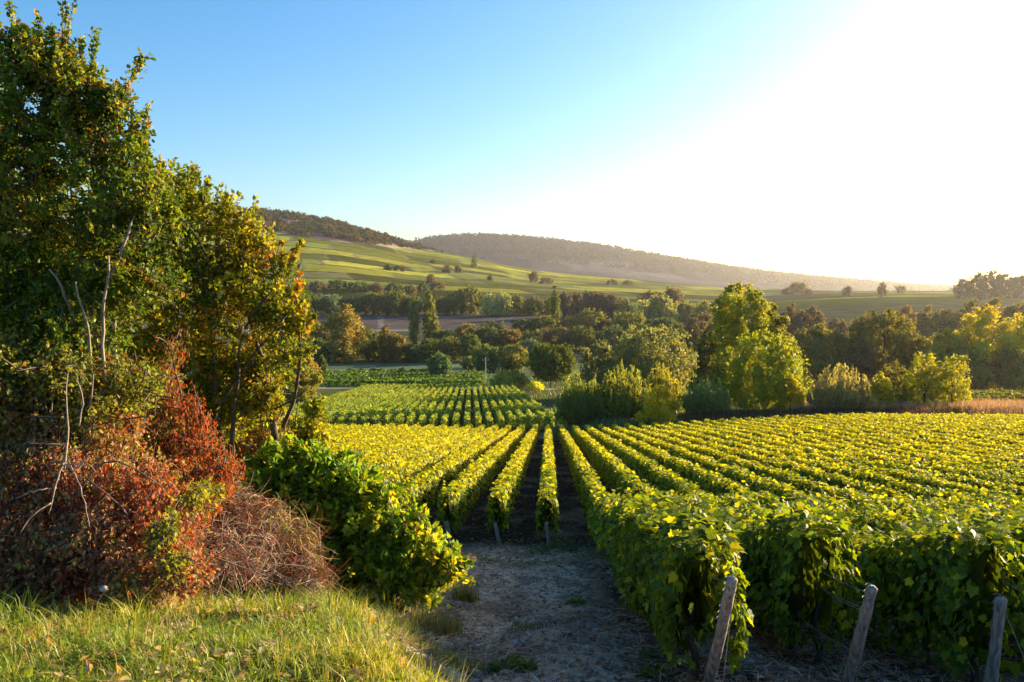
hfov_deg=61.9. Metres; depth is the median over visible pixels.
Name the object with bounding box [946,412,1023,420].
vine row
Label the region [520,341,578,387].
tree
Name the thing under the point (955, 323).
wood tree
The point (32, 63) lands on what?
tangled tree
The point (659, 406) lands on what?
bush
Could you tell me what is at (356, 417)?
vine row
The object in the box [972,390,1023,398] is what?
vine row
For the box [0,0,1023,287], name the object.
sky
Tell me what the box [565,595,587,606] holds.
weed tuft
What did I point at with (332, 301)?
wood tree
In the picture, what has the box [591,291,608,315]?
wood tree
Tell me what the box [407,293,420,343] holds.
poplar tree
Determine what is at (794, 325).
wood tree
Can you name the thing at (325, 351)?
wood tree
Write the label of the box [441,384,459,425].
vine row
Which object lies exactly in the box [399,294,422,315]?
wood tree
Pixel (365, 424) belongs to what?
vine row
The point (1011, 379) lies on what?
tree
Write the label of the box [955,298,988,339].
wood tree
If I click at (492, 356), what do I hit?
tree
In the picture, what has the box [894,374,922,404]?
shrub
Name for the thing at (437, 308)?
wood tree
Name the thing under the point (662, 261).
hill wood
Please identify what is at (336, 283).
bush
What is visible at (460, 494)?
vine row
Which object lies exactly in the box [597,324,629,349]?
wood tree
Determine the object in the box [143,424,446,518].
vine row
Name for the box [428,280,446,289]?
bush
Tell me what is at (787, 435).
vine row
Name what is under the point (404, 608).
bank grass
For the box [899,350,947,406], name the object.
shrub
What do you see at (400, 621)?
weed tuft
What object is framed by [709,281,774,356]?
tree
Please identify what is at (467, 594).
weed tuft
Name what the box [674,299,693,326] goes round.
wood tree
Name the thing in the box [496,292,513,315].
wood tree
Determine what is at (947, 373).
shrub
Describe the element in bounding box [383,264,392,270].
bush
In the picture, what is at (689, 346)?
tree
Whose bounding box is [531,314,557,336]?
wood tree
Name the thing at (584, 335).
wood tree
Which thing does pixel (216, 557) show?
dead branch
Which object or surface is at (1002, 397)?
vine row
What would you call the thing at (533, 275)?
tree
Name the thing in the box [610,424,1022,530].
vine row
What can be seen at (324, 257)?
ground
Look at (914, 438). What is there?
vine row
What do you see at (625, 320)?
wood tree
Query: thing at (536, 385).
bush
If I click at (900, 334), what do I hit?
tree
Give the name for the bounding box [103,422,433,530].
vine row
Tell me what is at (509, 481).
vine row
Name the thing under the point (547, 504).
vine row
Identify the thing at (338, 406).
vine row
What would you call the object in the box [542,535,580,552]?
weed tuft
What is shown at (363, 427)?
vine row
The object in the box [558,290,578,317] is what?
wood tree
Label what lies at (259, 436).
twiggy shrub
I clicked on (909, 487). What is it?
vine row
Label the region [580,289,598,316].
wood tree
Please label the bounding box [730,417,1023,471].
vine row
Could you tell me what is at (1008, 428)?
vine row
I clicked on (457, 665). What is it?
weed tuft
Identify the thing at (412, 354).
wood tree
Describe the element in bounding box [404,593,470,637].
weed tuft
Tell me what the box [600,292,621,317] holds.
wood tree
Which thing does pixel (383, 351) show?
wood tree
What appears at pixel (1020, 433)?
vine row
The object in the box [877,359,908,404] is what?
shrub
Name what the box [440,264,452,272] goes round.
bush
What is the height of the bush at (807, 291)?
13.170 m
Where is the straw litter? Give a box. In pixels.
[386,544,1023,681]
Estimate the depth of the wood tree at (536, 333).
431.84 m
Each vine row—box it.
[0,423,343,455]
[0,423,369,470]
[6,424,407,510]
[8,423,394,484]
[26,422,382,473]
[27,424,357,461]
[73,424,420,490]
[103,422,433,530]
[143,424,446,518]
[207,423,459,518]
[239,423,472,518]
[269,384,368,412]
[279,384,378,422]
[281,383,384,422]
[282,372,484,377]
[283,374,484,380]
[284,373,482,378]
[285,369,483,375]
[285,383,373,411]
[291,383,389,421]
[292,370,475,374]
[294,379,485,386]
[295,376,485,383]
[305,384,394,418]
[315,371,484,376]
[317,384,399,423]
[319,377,484,385]
[326,384,405,424]
[336,384,411,424]
[347,383,416,425]
[358,424,485,475]
[359,384,422,424]
[372,384,426,424]
[378,424,498,488]
[382,383,432,425]
[394,384,438,425]
[398,424,511,513]
[406,384,443,425]
[417,384,448,426]
[429,384,454,425]
[435,424,524,540]
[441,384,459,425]
[451,384,464,425]
[463,384,470,426]
[472,384,481,427]
[478,385,493,427]
[483,384,504,428]
[483,424,538,536]
[489,384,517,428]
[494,384,528,429]
[499,384,540,429]
[505,385,551,427]
[510,384,563,427]
[535,424,561,542]
[558,424,753,679]
[571,424,864,664]
[585,425,1023,681]
[598,423,1023,644]
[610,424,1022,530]
[624,423,1023,517]
[638,422,1023,514]
[650,422,1023,505]
[663,421,1023,499]
[676,421,1023,500]
[690,420,1023,486]
[704,419,1023,481]
[716,418,1023,475]
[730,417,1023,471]
[744,417,1023,463]
[757,416,1023,460]
[770,415,1023,454]
[783,414,1023,451]
[797,414,1023,448]
[811,413,1023,445]
[824,413,1023,440]
[838,412,1023,439]
[850,412,1023,437]
[866,411,1023,432]
[879,412,1022,428]
[893,412,1023,427]
[906,412,1023,424]
[920,413,1023,423]
[931,412,1023,421]
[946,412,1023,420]
[960,392,1023,399]
[961,412,1023,418]
[965,393,1023,401]
[966,389,1023,392]
[971,389,1023,391]
[971,393,1022,400]
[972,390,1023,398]
[972,412,1023,417]
[974,387,1019,390]
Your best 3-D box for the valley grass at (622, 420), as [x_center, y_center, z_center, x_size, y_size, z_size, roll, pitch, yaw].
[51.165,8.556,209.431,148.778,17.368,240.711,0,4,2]
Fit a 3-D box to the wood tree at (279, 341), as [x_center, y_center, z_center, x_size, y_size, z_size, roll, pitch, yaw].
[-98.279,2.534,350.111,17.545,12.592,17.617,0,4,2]
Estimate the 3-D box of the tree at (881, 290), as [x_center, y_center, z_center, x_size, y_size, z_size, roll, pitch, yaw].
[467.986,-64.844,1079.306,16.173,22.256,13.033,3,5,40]
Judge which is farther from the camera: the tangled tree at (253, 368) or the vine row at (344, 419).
the vine row at (344, 419)
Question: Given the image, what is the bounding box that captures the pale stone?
[99,585,108,591]
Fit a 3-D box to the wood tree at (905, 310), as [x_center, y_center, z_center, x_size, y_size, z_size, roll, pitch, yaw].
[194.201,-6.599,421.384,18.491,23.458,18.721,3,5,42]
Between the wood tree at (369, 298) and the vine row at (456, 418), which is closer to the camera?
the vine row at (456, 418)
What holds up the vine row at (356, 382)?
on the ground at (324, 257)
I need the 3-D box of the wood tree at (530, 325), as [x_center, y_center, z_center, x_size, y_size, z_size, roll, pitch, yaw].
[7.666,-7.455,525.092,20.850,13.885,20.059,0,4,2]
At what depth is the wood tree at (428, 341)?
364.47 m
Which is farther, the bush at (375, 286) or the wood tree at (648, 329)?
the bush at (375, 286)
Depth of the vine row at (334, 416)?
127.61 m
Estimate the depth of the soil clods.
9.63 m
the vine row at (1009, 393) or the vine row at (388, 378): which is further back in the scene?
the vine row at (388, 378)
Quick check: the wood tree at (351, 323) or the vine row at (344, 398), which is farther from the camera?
the wood tree at (351, 323)
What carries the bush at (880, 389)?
on the ground at (324, 257)
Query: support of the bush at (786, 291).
on the ground at (324, 257)
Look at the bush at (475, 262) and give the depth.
1896.60 m
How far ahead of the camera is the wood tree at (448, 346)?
351.09 m
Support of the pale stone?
on the ground at (324, 257)
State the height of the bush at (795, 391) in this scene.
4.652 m
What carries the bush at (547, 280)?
on the ground at (324, 257)
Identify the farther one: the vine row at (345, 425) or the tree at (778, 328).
the tree at (778, 328)
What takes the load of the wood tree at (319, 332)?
on the ground at (324, 257)
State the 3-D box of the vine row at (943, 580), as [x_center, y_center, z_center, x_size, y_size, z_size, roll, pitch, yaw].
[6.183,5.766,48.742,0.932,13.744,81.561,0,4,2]
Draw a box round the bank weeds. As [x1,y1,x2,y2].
[0,593,445,681]
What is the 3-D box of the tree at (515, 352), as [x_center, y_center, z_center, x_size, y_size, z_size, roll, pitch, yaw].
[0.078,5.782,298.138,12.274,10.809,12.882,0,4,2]
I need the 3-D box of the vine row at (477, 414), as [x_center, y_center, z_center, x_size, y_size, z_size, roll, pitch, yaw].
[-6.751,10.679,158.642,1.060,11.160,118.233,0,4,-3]
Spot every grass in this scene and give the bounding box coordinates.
[0,572,481,681]
[260,572,476,614]
[463,366,853,437]
[795,396,1023,414]
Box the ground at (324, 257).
[0,203,1023,681]
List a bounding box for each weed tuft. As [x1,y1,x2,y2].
[371,602,438,640]
[380,616,464,662]
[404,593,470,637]
[426,638,490,674]
[450,582,483,602]
[467,645,506,657]
[487,653,539,674]
[494,563,529,569]
[504,618,542,631]
[527,543,549,554]
[527,652,564,662]
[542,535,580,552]
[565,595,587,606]
[633,661,667,679]
[635,646,660,658]
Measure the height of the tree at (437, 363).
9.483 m
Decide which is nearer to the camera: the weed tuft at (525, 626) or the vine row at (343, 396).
the weed tuft at (525, 626)
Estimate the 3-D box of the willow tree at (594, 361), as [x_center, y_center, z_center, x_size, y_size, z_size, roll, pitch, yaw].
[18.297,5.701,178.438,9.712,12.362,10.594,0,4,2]
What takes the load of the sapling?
on the ground at (324, 257)
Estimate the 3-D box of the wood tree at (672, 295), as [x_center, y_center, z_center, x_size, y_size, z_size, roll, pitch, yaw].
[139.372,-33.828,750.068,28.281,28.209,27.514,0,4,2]
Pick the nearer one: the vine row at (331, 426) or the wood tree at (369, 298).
the vine row at (331, 426)
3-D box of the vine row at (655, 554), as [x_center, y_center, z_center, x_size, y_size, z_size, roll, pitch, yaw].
[3.415,5.778,48.593,0.930,13.991,82.323,0,4,2]
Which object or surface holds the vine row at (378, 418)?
on the ground at (324, 257)
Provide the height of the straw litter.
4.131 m
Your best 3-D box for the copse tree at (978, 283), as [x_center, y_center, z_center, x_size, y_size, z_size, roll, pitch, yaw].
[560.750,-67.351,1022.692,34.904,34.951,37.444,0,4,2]
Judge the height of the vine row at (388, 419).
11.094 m
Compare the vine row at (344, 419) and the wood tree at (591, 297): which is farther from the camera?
the wood tree at (591, 297)
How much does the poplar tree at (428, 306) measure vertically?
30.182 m
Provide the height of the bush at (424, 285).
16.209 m
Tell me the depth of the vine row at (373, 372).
271.21 m
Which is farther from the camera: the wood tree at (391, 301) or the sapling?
the wood tree at (391, 301)
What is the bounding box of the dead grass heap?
[153,464,349,604]
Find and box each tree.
[0,0,206,545]
[31,160,320,465]
[258,333,288,359]
[291,290,327,312]
[301,321,331,344]
[303,337,330,360]
[316,354,328,374]
[317,294,344,313]
[317,340,343,362]
[321,303,369,363]
[335,296,367,314]
[349,338,365,359]
[355,327,378,341]
[357,291,383,314]
[359,332,384,360]
[375,290,410,314]
[377,325,393,361]
[387,332,407,361]
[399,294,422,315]
[400,341,432,361]
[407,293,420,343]
[418,338,437,357]
[421,291,435,339]
[424,273,436,287]
[426,350,453,376]
[429,309,439,337]
[429,328,458,340]
[432,334,461,359]
[433,296,451,313]
[437,293,460,314]
[453,322,479,341]
[454,284,487,314]
[457,333,485,359]
[459,356,475,370]
[469,343,502,372]
[474,325,502,347]
[479,320,507,336]
[480,293,501,315]
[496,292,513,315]
[496,343,527,371]
[499,327,521,347]
[509,293,523,314]
[510,317,537,338]
[517,337,541,361]
[520,295,545,315]
[520,329,553,344]
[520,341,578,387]
[527,271,538,281]
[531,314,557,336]
[535,299,552,314]
[537,324,574,350]
[544,299,549,326]
[547,285,562,334]
[554,316,586,330]
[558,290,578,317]
[568,292,591,316]
[569,325,596,350]
[574,307,607,338]
[577,338,620,389]
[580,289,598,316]
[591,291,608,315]
[597,318,620,338]
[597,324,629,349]
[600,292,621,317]
[602,323,699,391]
[610,311,649,336]
[614,297,635,318]
[633,299,656,326]
[633,325,663,347]
[637,290,658,308]
[641,292,675,328]
[648,316,675,335]
[658,287,684,304]
[665,322,685,346]
[669,299,680,323]
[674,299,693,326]
[681,342,695,391]
[682,316,707,348]
[688,299,718,320]
[688,331,721,388]
[689,310,713,332]
[698,324,734,363]
[708,346,763,403]
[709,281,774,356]
[723,329,815,410]
[759,302,803,387]
[774,303,808,337]
[786,280,809,293]
[792,322,859,389]
[793,304,827,334]
[827,317,848,343]
[835,336,881,386]
[841,308,926,384]
[875,281,888,297]
[888,304,920,336]
[893,333,931,387]
[894,284,907,292]
[909,303,944,342]
[918,327,973,393]
[921,317,951,345]
[932,308,964,345]
[939,348,997,393]
[949,277,974,297]
[952,303,1023,389]
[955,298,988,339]
[966,270,991,298]
[978,268,1007,297]
[986,297,1018,348]
[987,346,1023,390]
[992,272,1023,297]
[1004,273,1023,297]
[1012,300,1023,320]
[1014,312,1023,387]
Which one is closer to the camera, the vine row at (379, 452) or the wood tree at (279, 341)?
the vine row at (379, 452)
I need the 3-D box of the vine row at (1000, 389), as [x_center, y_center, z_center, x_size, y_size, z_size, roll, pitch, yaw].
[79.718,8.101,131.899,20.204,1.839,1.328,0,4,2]
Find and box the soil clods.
[393,535,1020,681]
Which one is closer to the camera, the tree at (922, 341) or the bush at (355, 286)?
the tree at (922, 341)
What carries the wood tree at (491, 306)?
on the ground at (324, 257)
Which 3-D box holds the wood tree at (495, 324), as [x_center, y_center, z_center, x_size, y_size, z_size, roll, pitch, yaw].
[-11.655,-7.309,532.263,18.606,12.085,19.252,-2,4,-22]
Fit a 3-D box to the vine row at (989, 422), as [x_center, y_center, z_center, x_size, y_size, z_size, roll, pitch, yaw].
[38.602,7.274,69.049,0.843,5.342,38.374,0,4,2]
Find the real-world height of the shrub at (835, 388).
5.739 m
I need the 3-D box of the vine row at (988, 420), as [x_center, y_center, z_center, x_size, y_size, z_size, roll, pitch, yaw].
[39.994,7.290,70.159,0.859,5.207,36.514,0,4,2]
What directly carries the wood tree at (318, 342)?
on the ground at (324, 257)
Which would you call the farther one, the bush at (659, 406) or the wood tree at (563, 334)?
the wood tree at (563, 334)
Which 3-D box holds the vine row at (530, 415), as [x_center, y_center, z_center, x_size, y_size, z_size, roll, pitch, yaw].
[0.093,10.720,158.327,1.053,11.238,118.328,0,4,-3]
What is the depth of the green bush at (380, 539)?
10.99 m
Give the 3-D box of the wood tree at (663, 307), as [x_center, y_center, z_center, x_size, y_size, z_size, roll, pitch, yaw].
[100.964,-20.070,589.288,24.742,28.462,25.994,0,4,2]
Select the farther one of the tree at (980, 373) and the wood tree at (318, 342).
the wood tree at (318, 342)
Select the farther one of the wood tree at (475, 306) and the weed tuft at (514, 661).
the wood tree at (475, 306)
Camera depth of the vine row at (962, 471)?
37.90 m
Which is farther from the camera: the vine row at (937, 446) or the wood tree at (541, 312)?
the wood tree at (541, 312)
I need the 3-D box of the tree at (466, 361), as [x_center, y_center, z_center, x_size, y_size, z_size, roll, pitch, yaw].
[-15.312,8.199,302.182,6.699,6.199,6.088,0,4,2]
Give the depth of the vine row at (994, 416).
81.15 m
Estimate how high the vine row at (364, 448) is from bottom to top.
10.379 m
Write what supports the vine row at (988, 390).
on the ground at (324, 257)
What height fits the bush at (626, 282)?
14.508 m
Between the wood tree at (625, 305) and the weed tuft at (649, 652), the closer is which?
the weed tuft at (649, 652)
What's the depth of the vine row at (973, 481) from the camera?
34.95 m
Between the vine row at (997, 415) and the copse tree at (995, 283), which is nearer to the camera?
the vine row at (997, 415)
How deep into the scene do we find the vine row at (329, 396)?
168.39 m
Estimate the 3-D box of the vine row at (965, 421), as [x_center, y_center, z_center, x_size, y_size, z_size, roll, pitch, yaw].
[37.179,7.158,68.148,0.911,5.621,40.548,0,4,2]
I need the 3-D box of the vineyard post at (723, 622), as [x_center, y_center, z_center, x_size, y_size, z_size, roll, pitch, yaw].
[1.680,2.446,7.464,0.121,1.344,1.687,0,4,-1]
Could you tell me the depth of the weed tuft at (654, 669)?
7.80 m
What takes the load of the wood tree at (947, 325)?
on the ground at (324, 257)
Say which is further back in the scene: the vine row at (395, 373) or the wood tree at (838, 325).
the wood tree at (838, 325)
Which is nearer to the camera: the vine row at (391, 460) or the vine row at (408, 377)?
the vine row at (391, 460)
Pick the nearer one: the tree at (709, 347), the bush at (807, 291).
the tree at (709, 347)
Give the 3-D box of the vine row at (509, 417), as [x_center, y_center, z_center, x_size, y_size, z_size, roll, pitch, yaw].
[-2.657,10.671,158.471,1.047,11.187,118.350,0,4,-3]
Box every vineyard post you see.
[444,519,451,544]
[493,522,500,545]
[544,520,550,545]
[693,568,737,681]
[797,562,877,681]
[979,593,1023,681]
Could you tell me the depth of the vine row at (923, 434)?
57.36 m
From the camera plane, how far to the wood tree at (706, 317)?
515.12 m
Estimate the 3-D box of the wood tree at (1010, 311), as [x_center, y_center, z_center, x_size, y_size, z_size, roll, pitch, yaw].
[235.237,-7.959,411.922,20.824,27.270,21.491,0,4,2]
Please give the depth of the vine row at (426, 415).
123.27 m
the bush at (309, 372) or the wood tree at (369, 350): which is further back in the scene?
the wood tree at (369, 350)
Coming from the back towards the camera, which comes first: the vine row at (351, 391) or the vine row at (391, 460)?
the vine row at (351, 391)
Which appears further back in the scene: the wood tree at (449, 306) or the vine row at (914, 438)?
the wood tree at (449, 306)
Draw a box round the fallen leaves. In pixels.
[316,445,611,567]
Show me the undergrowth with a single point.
(832, 410)
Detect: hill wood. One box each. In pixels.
[185,203,442,251]
[408,232,964,290]
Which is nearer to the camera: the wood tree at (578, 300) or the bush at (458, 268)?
the wood tree at (578, 300)
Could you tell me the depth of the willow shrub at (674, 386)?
104.67 m
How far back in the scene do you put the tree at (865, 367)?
218.62 m
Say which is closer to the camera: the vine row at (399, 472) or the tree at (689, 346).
the vine row at (399, 472)
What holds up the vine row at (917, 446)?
on the ground at (324, 257)
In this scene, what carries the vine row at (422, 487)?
on the ground at (324, 257)
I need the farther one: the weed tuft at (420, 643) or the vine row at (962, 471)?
the vine row at (962, 471)
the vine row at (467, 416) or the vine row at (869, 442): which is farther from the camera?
the vine row at (467, 416)
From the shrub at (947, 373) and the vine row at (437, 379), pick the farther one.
the vine row at (437, 379)
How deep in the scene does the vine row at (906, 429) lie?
60.23 m
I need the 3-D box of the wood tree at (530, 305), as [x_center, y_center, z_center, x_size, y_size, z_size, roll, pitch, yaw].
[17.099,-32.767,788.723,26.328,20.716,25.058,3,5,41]
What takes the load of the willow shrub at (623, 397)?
on the ground at (324, 257)
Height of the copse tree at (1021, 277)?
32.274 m
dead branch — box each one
[15,374,95,532]
[198,528,265,575]
[314,527,334,572]
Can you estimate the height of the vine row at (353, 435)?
10.620 m
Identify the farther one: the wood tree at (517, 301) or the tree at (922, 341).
the wood tree at (517, 301)
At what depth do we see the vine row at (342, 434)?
69.62 m
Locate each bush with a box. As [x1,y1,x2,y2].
[240,432,476,614]
[280,349,323,402]
[308,280,328,291]
[324,279,348,289]
[346,280,369,291]
[367,282,383,291]
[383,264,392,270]
[384,281,403,291]
[392,265,405,271]
[401,284,417,294]
[408,367,419,371]
[416,281,430,290]
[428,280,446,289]
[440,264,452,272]
[454,264,462,272]
[470,252,478,267]
[486,274,492,280]
[489,369,529,388]
[527,380,544,390]
[538,277,553,283]
[605,278,617,284]
[622,279,633,284]
[632,384,683,424]
[776,374,805,410]
[781,287,790,294]
[804,289,812,294]
[841,285,852,295]
[866,371,896,407]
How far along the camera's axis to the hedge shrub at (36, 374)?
7.56 m
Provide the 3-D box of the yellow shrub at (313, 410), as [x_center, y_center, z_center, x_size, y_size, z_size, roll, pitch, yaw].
[-4.276,1.646,15.819,2.037,1.444,1.115,1,4,9]
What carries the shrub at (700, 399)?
on the ground at (324, 257)
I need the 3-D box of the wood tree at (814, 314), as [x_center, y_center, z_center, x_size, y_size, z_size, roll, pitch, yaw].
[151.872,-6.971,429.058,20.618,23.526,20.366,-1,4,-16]
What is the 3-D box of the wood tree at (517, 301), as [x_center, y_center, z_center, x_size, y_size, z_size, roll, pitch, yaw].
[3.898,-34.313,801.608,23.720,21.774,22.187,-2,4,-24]
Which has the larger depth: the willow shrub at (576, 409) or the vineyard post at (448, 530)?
the willow shrub at (576, 409)
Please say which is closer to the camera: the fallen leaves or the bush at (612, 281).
the fallen leaves
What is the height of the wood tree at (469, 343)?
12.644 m
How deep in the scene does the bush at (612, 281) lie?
1779.78 m
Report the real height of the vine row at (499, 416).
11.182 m
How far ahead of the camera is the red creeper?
8.90 m
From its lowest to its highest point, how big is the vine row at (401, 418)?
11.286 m
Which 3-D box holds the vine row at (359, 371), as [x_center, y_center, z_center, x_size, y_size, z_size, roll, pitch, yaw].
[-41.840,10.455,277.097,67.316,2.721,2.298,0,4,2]
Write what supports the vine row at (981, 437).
on the ground at (324, 257)
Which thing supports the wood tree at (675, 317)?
on the ground at (324, 257)
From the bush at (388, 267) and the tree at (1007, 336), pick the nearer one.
the tree at (1007, 336)
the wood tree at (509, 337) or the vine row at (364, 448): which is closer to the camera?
the vine row at (364, 448)
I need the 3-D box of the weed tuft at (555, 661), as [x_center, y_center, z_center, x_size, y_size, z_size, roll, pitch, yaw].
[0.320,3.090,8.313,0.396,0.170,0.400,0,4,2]
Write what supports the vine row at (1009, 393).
on the ground at (324, 257)
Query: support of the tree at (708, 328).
on the ground at (324, 257)
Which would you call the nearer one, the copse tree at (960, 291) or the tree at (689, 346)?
the tree at (689, 346)
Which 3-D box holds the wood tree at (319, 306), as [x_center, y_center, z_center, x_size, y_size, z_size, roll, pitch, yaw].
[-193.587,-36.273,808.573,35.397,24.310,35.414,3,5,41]
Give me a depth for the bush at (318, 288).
1095.36 m
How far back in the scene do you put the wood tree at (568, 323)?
513.90 m
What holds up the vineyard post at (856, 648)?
on the ground at (324, 257)
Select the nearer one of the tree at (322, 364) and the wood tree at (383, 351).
the tree at (322, 364)
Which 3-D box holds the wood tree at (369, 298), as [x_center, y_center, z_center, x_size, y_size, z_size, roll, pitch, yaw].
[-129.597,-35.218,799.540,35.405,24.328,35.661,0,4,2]
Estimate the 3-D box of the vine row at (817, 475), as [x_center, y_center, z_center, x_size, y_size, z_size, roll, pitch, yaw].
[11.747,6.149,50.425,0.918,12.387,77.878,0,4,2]
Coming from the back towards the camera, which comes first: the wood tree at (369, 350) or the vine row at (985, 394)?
the wood tree at (369, 350)
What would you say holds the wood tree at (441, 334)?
on the ground at (324, 257)
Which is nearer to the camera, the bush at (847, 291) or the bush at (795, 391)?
the bush at (795, 391)
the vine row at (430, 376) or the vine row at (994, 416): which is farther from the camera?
the vine row at (430, 376)
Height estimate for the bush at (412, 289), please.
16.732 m
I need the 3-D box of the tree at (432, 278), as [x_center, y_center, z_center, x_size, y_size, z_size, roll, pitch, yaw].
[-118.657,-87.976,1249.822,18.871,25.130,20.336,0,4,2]
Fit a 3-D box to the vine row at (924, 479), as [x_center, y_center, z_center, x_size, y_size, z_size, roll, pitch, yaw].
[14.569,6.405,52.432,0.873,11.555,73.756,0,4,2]
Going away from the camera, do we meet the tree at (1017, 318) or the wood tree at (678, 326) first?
the tree at (1017, 318)
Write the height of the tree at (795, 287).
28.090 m
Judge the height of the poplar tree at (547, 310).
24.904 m
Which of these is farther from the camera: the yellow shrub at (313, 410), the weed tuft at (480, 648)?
the yellow shrub at (313, 410)
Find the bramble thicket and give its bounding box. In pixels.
[0,394,241,615]
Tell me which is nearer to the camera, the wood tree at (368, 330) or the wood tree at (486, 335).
the wood tree at (368, 330)
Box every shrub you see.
[0,324,183,472]
[192,370,296,509]
[241,393,335,451]
[554,369,608,425]
[590,360,654,418]
[642,362,684,413]
[680,375,730,413]
[805,363,877,410]
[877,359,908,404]
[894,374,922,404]
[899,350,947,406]
[929,353,973,406]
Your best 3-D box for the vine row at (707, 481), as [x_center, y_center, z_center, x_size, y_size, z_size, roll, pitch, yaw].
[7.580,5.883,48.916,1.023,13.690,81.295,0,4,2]
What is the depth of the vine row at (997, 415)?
82.89 m
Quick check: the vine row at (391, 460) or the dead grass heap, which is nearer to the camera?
the dead grass heap
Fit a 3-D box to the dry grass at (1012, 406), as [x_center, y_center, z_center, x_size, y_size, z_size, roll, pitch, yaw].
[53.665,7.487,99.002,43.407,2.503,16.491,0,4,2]
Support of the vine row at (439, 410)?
on the ground at (324, 257)
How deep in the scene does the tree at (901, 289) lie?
1618.17 m
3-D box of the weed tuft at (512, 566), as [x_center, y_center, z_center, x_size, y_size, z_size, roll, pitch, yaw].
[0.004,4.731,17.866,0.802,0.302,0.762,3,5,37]
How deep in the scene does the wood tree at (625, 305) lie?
580.45 m
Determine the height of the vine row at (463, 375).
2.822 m
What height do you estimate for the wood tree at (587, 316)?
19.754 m
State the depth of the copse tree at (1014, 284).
1013.37 m
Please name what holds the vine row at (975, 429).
on the ground at (324, 257)
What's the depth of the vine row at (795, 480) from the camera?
28.27 m
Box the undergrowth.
[682,404,1022,421]
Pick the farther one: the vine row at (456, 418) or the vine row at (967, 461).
the vine row at (456, 418)
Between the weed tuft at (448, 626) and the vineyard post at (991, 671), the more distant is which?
the weed tuft at (448, 626)
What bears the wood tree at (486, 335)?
on the ground at (324, 257)
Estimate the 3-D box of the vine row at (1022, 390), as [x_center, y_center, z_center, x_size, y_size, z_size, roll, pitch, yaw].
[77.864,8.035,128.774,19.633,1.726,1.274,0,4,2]
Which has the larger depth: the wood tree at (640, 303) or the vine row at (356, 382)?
the wood tree at (640, 303)
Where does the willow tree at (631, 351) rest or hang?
on the ground at (324, 257)
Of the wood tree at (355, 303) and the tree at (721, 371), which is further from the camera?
the wood tree at (355, 303)
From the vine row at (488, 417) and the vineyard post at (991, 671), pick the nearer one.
the vineyard post at (991, 671)
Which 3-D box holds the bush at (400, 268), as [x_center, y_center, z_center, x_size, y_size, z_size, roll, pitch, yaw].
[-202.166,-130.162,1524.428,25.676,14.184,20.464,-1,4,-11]
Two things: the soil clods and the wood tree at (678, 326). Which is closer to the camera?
the soil clods
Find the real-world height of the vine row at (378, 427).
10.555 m
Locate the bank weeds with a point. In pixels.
(242, 666)
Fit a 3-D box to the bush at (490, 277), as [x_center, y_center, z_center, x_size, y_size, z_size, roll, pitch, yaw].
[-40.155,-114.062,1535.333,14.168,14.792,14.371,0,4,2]
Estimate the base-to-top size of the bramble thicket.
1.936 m
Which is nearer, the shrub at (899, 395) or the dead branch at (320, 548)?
the dead branch at (320, 548)
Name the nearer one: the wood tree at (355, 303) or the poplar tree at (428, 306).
the poplar tree at (428, 306)
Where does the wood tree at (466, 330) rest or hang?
on the ground at (324, 257)
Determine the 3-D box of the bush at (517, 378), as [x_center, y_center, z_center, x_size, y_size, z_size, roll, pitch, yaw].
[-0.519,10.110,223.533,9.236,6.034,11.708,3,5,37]
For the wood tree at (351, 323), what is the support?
on the ground at (324, 257)
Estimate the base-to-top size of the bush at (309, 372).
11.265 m
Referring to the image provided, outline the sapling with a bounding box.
[129,475,226,594]
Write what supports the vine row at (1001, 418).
on the ground at (324, 257)
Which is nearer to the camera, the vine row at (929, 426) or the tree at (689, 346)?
the vine row at (929, 426)
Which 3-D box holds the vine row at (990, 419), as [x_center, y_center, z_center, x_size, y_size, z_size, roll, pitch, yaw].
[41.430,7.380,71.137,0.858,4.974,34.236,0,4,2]
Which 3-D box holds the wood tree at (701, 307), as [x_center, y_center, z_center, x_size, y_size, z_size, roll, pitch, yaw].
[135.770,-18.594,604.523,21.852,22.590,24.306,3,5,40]
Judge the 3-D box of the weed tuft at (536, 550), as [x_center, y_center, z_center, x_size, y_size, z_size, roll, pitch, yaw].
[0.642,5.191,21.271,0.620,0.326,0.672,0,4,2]
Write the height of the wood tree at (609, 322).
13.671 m
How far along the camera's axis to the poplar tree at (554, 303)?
542.49 m
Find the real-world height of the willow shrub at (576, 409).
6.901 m
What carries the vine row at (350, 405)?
on the ground at (324, 257)
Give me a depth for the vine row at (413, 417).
123.65 m
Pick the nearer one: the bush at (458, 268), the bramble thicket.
the bramble thicket
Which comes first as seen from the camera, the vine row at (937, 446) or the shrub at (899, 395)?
the vine row at (937, 446)
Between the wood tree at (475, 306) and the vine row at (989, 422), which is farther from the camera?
the wood tree at (475, 306)
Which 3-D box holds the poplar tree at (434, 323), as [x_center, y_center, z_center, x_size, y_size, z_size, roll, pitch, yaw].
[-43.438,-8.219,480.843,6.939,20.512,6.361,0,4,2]
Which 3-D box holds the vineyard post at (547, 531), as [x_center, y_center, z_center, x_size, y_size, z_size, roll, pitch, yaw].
[0.950,5.134,22.456,0.123,0.905,0.334,2,4,28]
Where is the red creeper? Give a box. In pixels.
[59,321,250,517]
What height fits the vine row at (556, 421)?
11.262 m
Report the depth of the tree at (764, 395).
101.47 m
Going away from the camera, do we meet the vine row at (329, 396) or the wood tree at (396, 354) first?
the vine row at (329, 396)
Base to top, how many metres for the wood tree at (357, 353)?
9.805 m
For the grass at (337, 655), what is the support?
on the ground at (324, 257)

